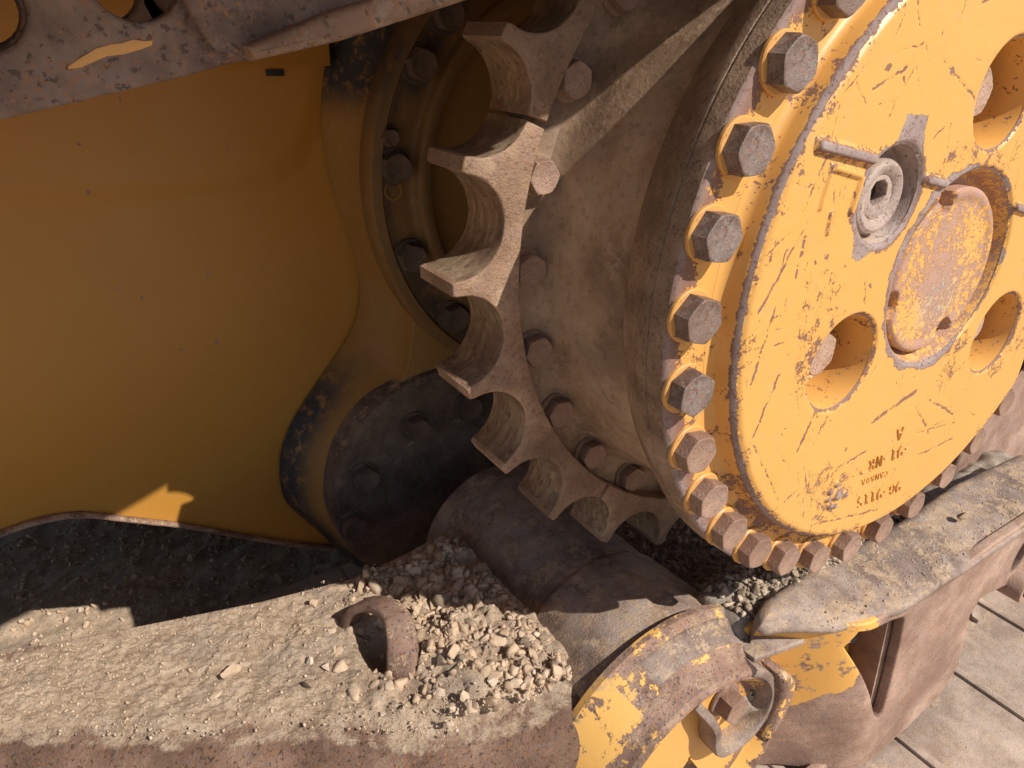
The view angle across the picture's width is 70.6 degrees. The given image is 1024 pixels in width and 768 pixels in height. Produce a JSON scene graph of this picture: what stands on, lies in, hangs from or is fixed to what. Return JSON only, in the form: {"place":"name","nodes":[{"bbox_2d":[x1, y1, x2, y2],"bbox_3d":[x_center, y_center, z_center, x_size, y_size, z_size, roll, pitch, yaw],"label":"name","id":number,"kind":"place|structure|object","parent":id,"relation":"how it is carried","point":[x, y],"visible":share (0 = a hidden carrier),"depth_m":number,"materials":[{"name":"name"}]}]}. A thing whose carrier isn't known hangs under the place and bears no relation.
{"place":"outdoors","nodes":[
{"label":"outdoors","id":0,"kind":"place"},
{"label":"ground","id":1,"kind":"structure","parent":0,"visible":0},
{"bbox_2d":[0,518,349,652],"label":"dirt heap","id":2,"kind":"object","parent":1,"relation":"on","point":[197,576],"visible":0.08,"depth_m":1.83,"materials":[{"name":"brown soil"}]},
{"bbox_2d":[0,0,1023,767],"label":"crawler track","id":3,"kind":"structure","parent":1,"relation":"on","point":[56,52],"depth_m":0.47,"materials":[{"name":"metal"}]},
{"bbox_2d":[0,0,535,568],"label":"bulldozer body","id":4,"kind":"object","parent":3,"relation":"on","point":[226,310],"visible":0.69,"depth_m":1.17,"materials":[{"name":"paint"}]},
{"bbox_2d":[0,371,1023,767],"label":"roller frame","id":5,"kind":"object","parent":3,"relation":"on","point":[668,669],"visible":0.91,"depth_m":0.94,"materials":[{"name":"metal"}]},
{"bbox_2d":[209,688,222,698],"bbox_3d":[-0.360,0.378,0.878,0.016,0.006,0.010,-9,28,-17],"label":"stone","id":6,"kind":"object","parent":5,"relation":"on","point":[216,694],"visible":1,"depth_m":0.88,"materials":[{"name":"beige stone"}]},
{"bbox_2d":[220,663,240,678],"bbox_3d":[-0.352,0.360,0.905,0.011,0.013,0.027,12,29,22],"label":"stone","id":7,"kind":"object","parent":5,"relation":"on","point":[232,669],"visible":1,"depth_m":0.90,"materials":[{"name":"beige stone"}]},
{"bbox_2d":[0,535,575,739],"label":"gravel","id":8,"kind":"structure","parent":5,"relation":"on","point":[464,591],"depth_m":0.94,"materials":[{"name":"beige gravel"}]},
{"bbox_2d":[393,576,407,585],"bbox_3d":[-0.161,0.286,1.045,0.023,0.014,0.012,13,30,25],"label":"stone","id":9,"kind":"object","parent":8,"relation":"on","point":[400,579],"visible":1,"depth_m":1.04,"materials":[{"name":"brown stone"}]},
{"bbox_2d":[426,573,443,583],"bbox_3d":[-0.112,0.283,1.051,0.026,0.013,0.014,7,28,14],"label":"stone","id":10,"kind":"object","parent":8,"relation":"on","point":[440,577],"visible":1,"depth_m":1.05,"materials":[{"name":"brown stone"}]},
{"bbox_2d":[435,687,445,696],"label":"stone","id":11,"kind":"object","parent":8,"relation":"on","point":[440,691],"visible":1,"depth_m":0.85,"materials":[{"name":"beige stone"}]},
{"bbox_2d":[457,662,465,668],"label":"stone","id":12,"kind":"object","parent":8,"relation":"on","point":[460,665],"visible":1,"depth_m":0.87,"materials":[{"name":"beige stone"}]},
{"bbox_2d":[487,675,497,687],"bbox_3d":[-0.025,0.353,0.861,0.013,0.016,0.014,19,33,33],"label":"stone","id":13,"kind":"object","parent":8,"relation":"on","point":[492,681],"visible":1,"depth_m":0.86,"materials":[{"name":"beige stone"}]},
{"bbox_2d":[510,677,522,687],"bbox_3d":[0.004,0.356,0.864,0.019,0.012,0.011,-1,27,-3],"label":"stone","id":14,"kind":"object","parent":8,"relation":"on","point":[516,682],"visible":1,"depth_m":0.86,"materials":[{"name":"beige stone"}]},
{"bbox_2d":[303,679,314,688],"bbox_3d":[-0.251,0.370,0.893,0.013,0.016,0.010,10,28,19],"label":"stone","id":15,"kind":"object","parent":5,"relation":"on","point":[309,683],"visible":1,"depth_m":0.89,"materials":[{"name":"beige stone"}]},
{"bbox_2d":[306,656,312,665],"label":"stone","id":16,"kind":"object","parent":5,"relation":"on","point":[309,660],"visible":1,"depth_m":0.92,"materials":[{"name":"beige stone"}]},
{"bbox_2d":[321,661,329,670],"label":"stone","id":17,"kind":"object","parent":5,"relation":"on","point":[325,666],"visible":1,"depth_m":0.91,"materials":[{"name":"beige stone"}]},
{"bbox_2d":[363,586,369,592],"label":"stone","id":18,"kind":"object","parent":5,"relation":"on","point":[366,589],"visible":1,"depth_m":1.03,"materials":[{"name":"beige stone"}]},
{"bbox_2d":[436,655,445,665],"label":"stone","id":19,"kind":"object","parent":5,"relation":"on","point":[441,659],"visible":1,"depth_m":0.89,"materials":[{"name":"beige stone"}]},
{"bbox_2d":[459,690,469,701],"bbox_3d":[-0.056,0.362,0.840,0.012,0.014,0.012,-21,34,-35],"label":"stone","id":20,"kind":"object","parent":5,"relation":"on","point":[464,695],"visible":1,"depth_m":0.84,"materials":[{"name":"beige stone"}]},
{"bbox_2d":[515,649,525,656],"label":"stone","id":21,"kind":"object","parent":5,"relation":"on","point":[520,653],"visible":1,"depth_m":0.89,"materials":[{"name":"beige stone"}]},
{"bbox_2d":[518,657,523,665],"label":"stone","id":22,"kind":"object","parent":5,"relation":"on","point":[521,661],"visible":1,"depth_m":0.88,"materials":[{"name":"beige stone"}]},
{"bbox_2d":[564,664,570,671],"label":"stone","id":23,"kind":"object","parent":5,"relation":"on","point":[568,668],"visible":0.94,"depth_m":0.90,"materials":[{"name":"beige stone"}]},
{"bbox_2d":[521,450,1012,724],"bbox_3d":[0.449,0.150,1.367,0.820,0.158,0.695,-16,31,-29],"label":"dirt bed","id":24,"kind":"object","parent":5,"relation":"on","point":[985,461],"visible":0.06,"depth_m":1.21,"materials":[{"name":"brown soil"}]},
{"bbox_2d":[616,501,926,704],"bbox_3d":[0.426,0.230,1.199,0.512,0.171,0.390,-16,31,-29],"label":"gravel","id":25,"kind":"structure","parent":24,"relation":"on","point":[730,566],"depth_m":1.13,"materials":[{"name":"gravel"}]},
{"bbox_2d":[957,512,968,520],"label":"stone","id":26,"kind":"object","parent":5,"relation":"on","point":[963,516],"visible":1,"depth_m":1.10,"materials":[{"name":"beige stone"}]},
{"bbox_2d":[420,0,1023,575],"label":"final drive","id":27,"kind":"structure","parent":3,"relation":"attached to","point":[706,282],"depth_m":0.69,"materials":[{"name":"yellow paint"}]},
{"bbox_2d":[782,467,1023,765],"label":"flange grit","id":28,"kind":"object","parent":3,"relation":"on","point":[924,562],"visible":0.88,"depth_m":1.06,"materials":[{"name":"stone"}]}
]}

